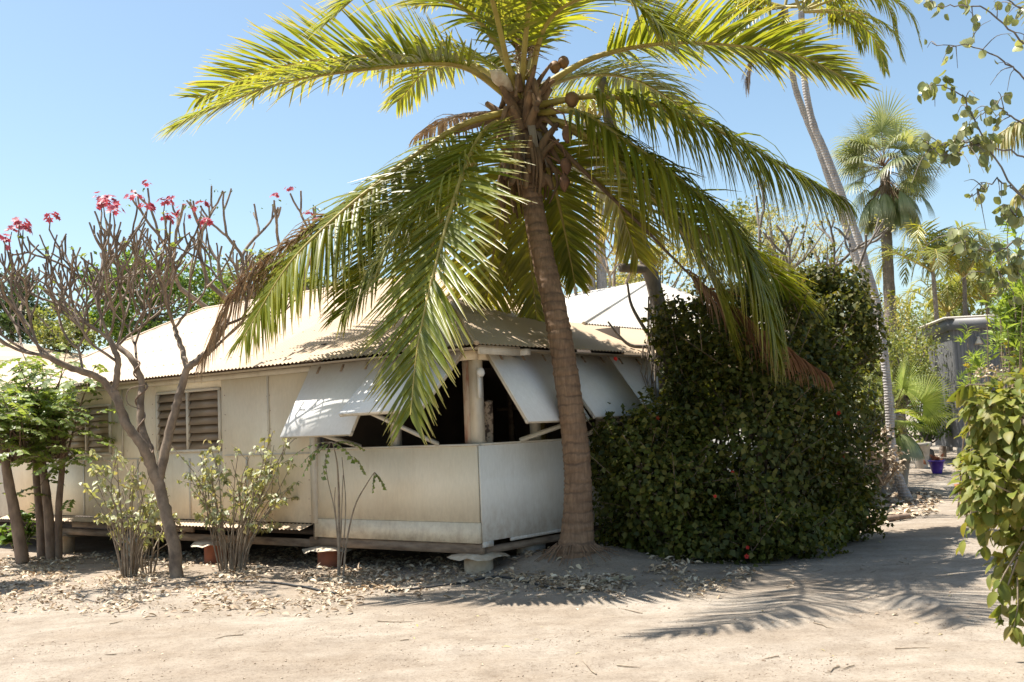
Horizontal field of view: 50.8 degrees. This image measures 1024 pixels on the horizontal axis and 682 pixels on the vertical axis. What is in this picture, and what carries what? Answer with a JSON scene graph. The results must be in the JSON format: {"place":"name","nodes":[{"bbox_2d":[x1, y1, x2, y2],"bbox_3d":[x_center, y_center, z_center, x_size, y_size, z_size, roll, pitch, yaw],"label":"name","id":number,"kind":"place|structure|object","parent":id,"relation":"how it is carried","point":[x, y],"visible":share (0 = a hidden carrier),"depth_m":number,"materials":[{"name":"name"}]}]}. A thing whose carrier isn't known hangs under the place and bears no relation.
{"place":"outdoors","nodes":[
{"label":"outdoors","id":0,"kind":"place"},
{"bbox_2d":[0,414,1023,681],"bbox_3d":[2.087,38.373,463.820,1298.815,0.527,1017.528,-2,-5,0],"label":"ground","id":1,"kind":"structure","parent":0,"point":[978,650],"depth_m":9.47,"materials":[{"name":"beige sand"}]},
{"bbox_2d":[0,503,36,550],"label":"leafy plant","id":2,"kind":"object","parent":1,"relation":"on","point":[30,532],"visible":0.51,"depth_m":17.03,"materials":[{"name":"green plant"}]},
{"bbox_2d":[0,374,46,563],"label":"senna tree","id":3,"kind":"object","parent":1,"relation":"on","point":[21,552],"visible":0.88,"depth_m":15.96,"materials":[{"name":"green plant"}]},
{"bbox_2d":[0,265,73,343],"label":"leafy tree","id":4,"kind":"object","parent":1,"relation":"on","point":[7,325],"visible":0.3,"depth_m":29.02,"materials":[{"name":"green plant"}]},
{"bbox_2d":[0,339,116,559],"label":"senna tree","id":5,"kind":"object","parent":1,"relation":"on","point":[56,403],"visible":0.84,"depth_m":16.30,"materials":[{"name":"green plant"}]},
{"bbox_2d":[14,297,102,353],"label":"leafy tree","id":6,"kind":"object","parent":1,"relation":"on","point":[51,334],"visible":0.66,"depth_m":24.98,"materials":[{"name":"green plant"}]},
{"bbox_2d":[79,447,169,577],"bbox_3d":[-4.959,2.200,13.889,1.105,1.687,1.525,-1,-5,-14],"label":"shrub","id":7,"kind":"object","parent":1,"relation":"on","point":[152,513],"visible":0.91,"depth_m":13.68,"materials":[{"name":"green plant"}]},
{"bbox_2d":[114,512,184,573],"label":"shrub","id":8,"kind":"object","parent":1,"relation":"on","point":[145,545],"visible":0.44,"depth_m":14.18,"materials":[{"name":"green plant"}]},
{"bbox_2d":[0,190,306,577],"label":"frangipani tree","id":9,"kind":"object","parent":1,"relation":"on","point":[139,437],"visible":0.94,"depth_m":13.52,"materials":[{"name":"brown plant"}]},
{"bbox_2d":[75,243,232,354],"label":"leafy tree","id":10,"kind":"object","parent":1,"relation":"on","point":[156,321],"visible":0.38,"depth_m":26.55,"materials":[{"name":"green plant"}]},
{"bbox_2d":[126,180,333,368],"bbox_3d":[-4.185,0.122,22.056,6.701,7.034,2.153,-2,-5,-6],"label":"frangipani tree","id":11,"kind":"object","parent":1,"relation":"on","point":[213,287],"visible":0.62,"depth_m":21.70,"materials":[{"name":"brown plant"}]},
{"bbox_2d":[171,430,301,571],"bbox_3d":[-3.460,1.992,14.069,1.822,2.004,1.714,-2,-5,0],"label":"shrub","id":12,"kind":"object","parent":1,"relation":"on","point":[253,504],"visible":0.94,"depth_m":14.00,"materials":[{"name":"green plant"}]},
{"bbox_2d":[176,248,308,311],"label":"leafy tree","id":13,"kind":"object","parent":1,"relation":"on","point":[229,283],"visible":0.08,"depth_m":27.65,"materials":[{"name":"green plant"}]},
{"bbox_2d":[213,580,337,593],"bbox_3d":[-2.586,2.766,12.186,2.059,0.047,0.293,-6,-6,35],"label":"irrigation hose","id":14,"kind":"object","parent":1,"relation":"on","point":[289,584],"visible":0.88,"depth_m":12.33,"materials":[{"name":"black rubber"}]},
{"bbox_2d":[289,441,385,575],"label":"sapling","id":15,"kind":"object","parent":1,"relation":"on","point":[338,531],"visible":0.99,"depth_m":12.85,"materials":[{"name":"green plant"}]},
{"bbox_2d":[293,267,381,290],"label":"leafy tree","id":16,"kind":"object","parent":1,"relation":"on","point":[308,282],"visible":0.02,"depth_m":28.70,"materials":[{"name":"green plant"}]},
{"bbox_2d":[0,272,835,573],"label":"house","id":17,"kind":"structure","parent":1,"relation":"on","point":[476,476],"depth_m":14.32,"materials":[{"name":"beige paint"}]},
{"bbox_2d":[58,404,111,455],"bbox_3d":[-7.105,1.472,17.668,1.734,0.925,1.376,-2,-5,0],"label":"window","id":18,"kind":"structure","parent":17,"relation":"in","point":[84,442],"depth_m":17.30,"materials":[{"name":"beige paint"}]},
{"bbox_2d":[155,387,221,452],"bbox_3d":[-4.714,1.169,15.830,1.545,1.030,0.145,-6,-6,37],"label":"window","id":19,"kind":"structure","parent":17,"relation":"in","point":[199,418],"depth_m":15.73,"materials":[{"name":"beige paint"}]},
{"bbox_2d":[0,488,944,618],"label":"leaf litter","id":20,"kind":"object","parent":1,"relation":"on","point":[378,567],"visible":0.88,"depth_m":12.39,"materials":[{"name":"beige plant"}]},
{"bbox_2d":[385,576,594,592],"bbox_3d":[-0.169,2.613,11.626,2.258,0.064,0.806,-3,-5,12],"label":"irrigation hose","id":21,"kind":"object","parent":1,"relation":"on","point":[468,581],"visible":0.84,"depth_m":11.71,"materials":[{"name":"black rubber"}]},
{"bbox_2d":[12,541,1005,678],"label":"scattered leaves","id":22,"kind":"object","parent":1,"relation":"on","point":[618,608],"visible":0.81,"depth_m":9.00,"materials":[{"name":"brown plant"}]},
{"bbox_2d":[98,546,929,674],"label":"twigs","id":23,"kind":"object","parent":1,"relation":"on","point":[548,584],"visible":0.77,"depth_m":9.71,"materials":[{"name":"brown wood"}]},
{"bbox_2d":[154,0,881,565],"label":"coconut palm","id":24,"kind":"object","parent":1,"relation":"on","point":[536,186],"visible":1,"depth_m":13.02,"materials":[{"name":"green plant"}]},
{"bbox_2d":[549,85,645,290],"bbox_3d":[2.353,-1.499,30.195,3.426,11.142,3.474,-2,-5,0],"label":"palm stem","id":25,"kind":"object","parent":1,"relation":"on","point":[582,108],"visible":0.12,"depth_m":30.24,"materials":[{"name":"brown plant"}]},
{"bbox_2d":[547,86,658,289],"bbox_3d":[2.676,-1.501,30.194,3.434,11.119,3.511,-2,-5,0],"label":"palm stem","id":26,"kind":"object","parent":1,"relation":"on","point":[601,278],"visible":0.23,"depth_m":30.21,"materials":[{"name":"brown plant"}]},
{"bbox_2d":[559,200,652,353],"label":"frangipani tree","id":27,"kind":"object","parent":1,"relation":"on","point":[606,268],"visible":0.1,"depth_m":24.30,"materials":[{"name":"brown plant"}]},
{"bbox_2d":[598,575,632,584],"bbox_3d":[1.130,2.520,11.366,0.369,0.110,0.336,1,-6,-36],"label":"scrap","id":28,"kind":"object","parent":1,"relation":"on","point":[615,578],"visible":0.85,"depth_m":11.36,"materials":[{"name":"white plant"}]},
{"bbox_2d":[597,76,682,525],"bbox_3d":[1.818,-0.502,14.896,1.030,6.814,0.628,-2,-5,0],"label":"leaning tree","id":29,"kind":"object","parent":1,"relation":"on","point":[653,283],"visible":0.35,"depth_m":14.89,"materials":[{"name":"brown plant"}]},
{"bbox_2d":[576,224,727,295],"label":"leafy tree","id":30,"kind":"object","parent":1,"relation":"on","point":[622,278],"visible":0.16,"depth_m":32.50,"materials":[{"name":"green plant"}]},
{"bbox_2d":[414,541,1002,655],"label":"yellow leaves","id":31,"kind":"object","parent":1,"relation":"on","point":[706,634],"visible":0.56,"depth_m":8.90,"materials":[{"name":"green plant"}]},
{"bbox_2d":[582,224,906,566],"bbox_3d":[3.212,0.655,14.152,5.760,4.769,2.895,0,-5,-31],"label":"hibiscus bush","id":32,"kind":"object","parent":1,"relation":"on","point":[784,510],"visible":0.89,"depth_m":13.39,"materials":[{"name":"green plant"}]},
{"bbox_2d":[706,197,796,287],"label":"leafy tree","id":33,"kind":"object","parent":1,"relation":"on","point":[746,214],"visible":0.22,"depth_m":26.86,"materials":[{"name":"green plant"}]},
{"bbox_2d":[711,193,844,330],"bbox_3d":[5.876,-0.065,23.907,3.333,6.726,3.513,0,-5,-26],"label":"wispy tree","id":34,"kind":"object","parent":1,"relation":"on","point":[794,256],"visible":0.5,"depth_m":23.88,"materials":[{"name":"green plant"}]},
{"bbox_2d":[699,0,898,491],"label":"tall palm","id":35,"kind":"object","parent":1,"relation":"on","point":[798,97],"visible":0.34,"depth_m":22.72,"materials":[{"name":"green plant"}]},
{"bbox_2d":[746,178,901,475],"bbox_3d":[5.149,-0.027,17.999,2.744,5.974,1.153,-5,-5,25],"label":"bare shrub tree","id":36,"kind":"object","parent":1,"relation":"on","point":[866,242],"visible":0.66,"depth_m":18.05,"materials":[{"name":"brown plant"}]},
{"bbox_2d":[737,248,927,417],"bbox_3d":[9.714,0.349,33.742,6.482,6.787,5.808,-1,-5,-22],"label":"leafy tree","id":37,"kind":"object","parent":1,"relation":"on","point":[882,305],"visible":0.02,"depth_m":33.01,"materials":[{"name":"green plant"}]},
{"bbox_2d":[784,223,898,452],"bbox_3d":[7.562,0.160,24.950,2.590,6.092,2.505,-2,-5,0],"label":"wispy tree","id":38,"kind":"object","parent":1,"relation":"on","point":[826,254],"visible":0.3,"depth_m":24.96,"materials":[{"name":"green plant"}]},
{"bbox_2d":[767,0,922,499],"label":"tall palm","id":39,"kind":"object","parent":1,"relation":"on","point":[832,9],"visible":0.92,"depth_m":21.06,"materials":[{"name":"grey plant"}]},
{"bbox_2d":[852,371,898,496],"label":"shrub","id":40,"kind":"object","parent":1,"relation":"on","point":[879,386],"visible":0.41,"depth_m":21.36,"materials":[{"name":"green plant"}]},
{"bbox_2d":[857,424,909,503],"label":"shrub","id":41,"kind":"object","parent":1,"relation":"on","point":[891,457],"visible":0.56,"depth_m":19.88,"materials":[{"name":"green plant"}]},
{"bbox_2d":[828,87,949,410],"bbox_3d":[10.914,-1.943,31.128,3.204,10.854,3.598,1,-6,-36],"label":"fan palm","id":42,"kind":"object","parent":1,"relation":"on","point":[897,207],"visible":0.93,"depth_m":30.98,"materials":[{"name":"green plant"}]},
{"bbox_2d":[868,513,910,524],"bbox_3d":[5.761,2.745,16.622,1.129,0.105,0.100,1,-5,-34],"label":"log","id":43,"kind":"object","parent":1,"relation":"on","point":[890,518],"visible":0.47,"depth_m":16.73,"materials":[{"name":"beige wood"}]},
{"bbox_2d":[864,289,924,403],"bbox_3d":[9.641,1.020,28.919,2.178,4.633,2.654,1,-6,-37],"label":"shrub","id":44,"kind":"object","parent":1,"relation":"on","point":[898,321],"visible":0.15,"depth_m":28.54,"materials":[{"name":"green plant"}]},
{"bbox_2d":[854,306,949,462],"bbox_3d":[9.599,1.147,26.804,2.983,4.074,3.016,-2,-5,0],"label":"shrub","id":45,"kind":"object","parent":1,"relation":"on","point":[900,345],"visible":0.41,"depth_m":26.55,"materials":[{"name":"green plant"}]},
{"bbox_2d":[861,355,960,485],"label":"fan palm","id":46,"kind":"object","parent":1,"relation":"on","point":[905,442],"visible":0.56,"depth_m":22.04,"materials":[{"name":"green plant"}]},
{"bbox_2d":[869,284,968,445],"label":"leafy tree","id":47,"kind":"object","parent":1,"relation":"on","point":[916,307],"visible":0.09,"depth_m":37.64,"materials":[{"name":"green plant"}]},
{"bbox_2d":[913,437,930,467],"bbox_3d":[9.512,2.618,25.331,0.660,0.736,0.513,-2,-5,0],"label":"plant pot","id":48,"kind":"object","parent":1,"relation":"on","point":[925,447],"visible":0.66,"depth_m":25.18,"materials":[{"name":"white ceramic"}]},
{"bbox_2d":[906,375,951,459],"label":"shrub","id":49,"kind":"object","parent":1,"relation":"on","point":[927,437],"visible":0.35,"depth_m":27.18,"materials":[{"name":"green plant"}]},
{"bbox_2d":[923,453,944,473],"bbox_3d":[9.526,2.756,24.325,0.467,0.455,0.385,-2,-5,0],"label":"plant pot","id":50,"kind":"object","parent":1,"relation":"on","point":[936,463],"visible":1,"depth_m":24.22,"materials":[{"name":"purple plastic"}]},
{"bbox_2d":[867,217,1002,456],"bbox_3d":[11.385,-0.056,29.472,3.960,6.742,3.760,-4,-5,21],"label":"feather palm","id":51,"kind":"object","parent":1,"relation":"on","point":[943,257],"visible":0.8,"depth_m":29.48,"materials":[{"name":"green plant"}]},
{"bbox_2d":[896,276,998,450],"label":"feather palm","id":52,"kind":"object","parent":1,"relation":"on","point":[947,305],"visible":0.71,"depth_m":33.00,"materials":[{"name":"green plant"}]},
{"bbox_2d":[902,240,1012,362],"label":"leafy tree","id":53,"kind":"object","parent":1,"relation":"on","point":[978,312],"visible":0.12,"depth_m":35.15,"materials":[{"name":"green plant"}]},
{"bbox_2d":[911,228,1012,315],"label":"feather palm","id":54,"kind":"object","parent":1,"relation":"on","point":[963,265],"visible":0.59,"depth_m":30.56,"materials":[{"name":"green plant"}]},
{"bbox_2d":[907,0,1023,306],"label":"round leaf tree","id":55,"kind":"object","parent":1,"relation":"on","point":[983,145],"visible":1,"depth_m":10.64,"materials":[{"name":"green plant"}]},
{"bbox_2d":[918,314,1015,457],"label":"shed","id":56,"kind":"structure","parent":1,"relation":"on","point":[953,359],"depth_m":26.50,"materials":[{"name":"grey metal"}]},
{"bbox_2d":[924,260,1012,316],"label":"feather palm","id":57,"kind":"object","parent":1,"relation":"on","point":[983,290],"visible":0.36,"depth_m":32.02,"materials":[{"name":"green plant"}]},
{"bbox_2d":[954,321,991,516],"bbox_3d":[7.353,1.219,17.151,0.718,3.082,2.031,-5,-5,29],"label":"oleander bush","id":58,"kind":"object","parent":1,"relation":"on","point":[977,362],"visible":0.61,"depth_m":16.89,"materials":[{"name":"green plant"}]},
{"bbox_2d":[946,356,1023,646],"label":"broadleaf bush","id":59,"kind":"object","parent":1,"relation":"on","point":[992,487],"visible":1,"depth_m":6.72,"materials":[{"name":"green plant"}]},
{"bbox_2d":[975,215,1023,529],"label":"oleander bush","id":60,"kind":"object","parent":1,"relation":"on","point":[1012,317],"visible":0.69,"depth_m":14.65,"materials":[{"name":"green plant"}]},
{"bbox_2d":[978,0,1023,208],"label":"edge palm","id":61,"kind":"object","parent":1,"relation":"on","point":[1010,134],"visible":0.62,"depth_m":12.05,"materials":[{"name":"green plant"}]},
{"bbox_2d":[0,0,1023,411],"label":"sky","id":62,"kind":"structure","parent":0,"point":[87,87],"materials":[{"name":"blue"}]},
{"bbox_2d":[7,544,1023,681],"bbox_3d":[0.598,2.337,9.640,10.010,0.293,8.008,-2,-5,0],"label":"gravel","id":63,"kind":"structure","parent":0,"point":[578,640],"depth_m":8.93,"materials":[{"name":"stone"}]}
]}

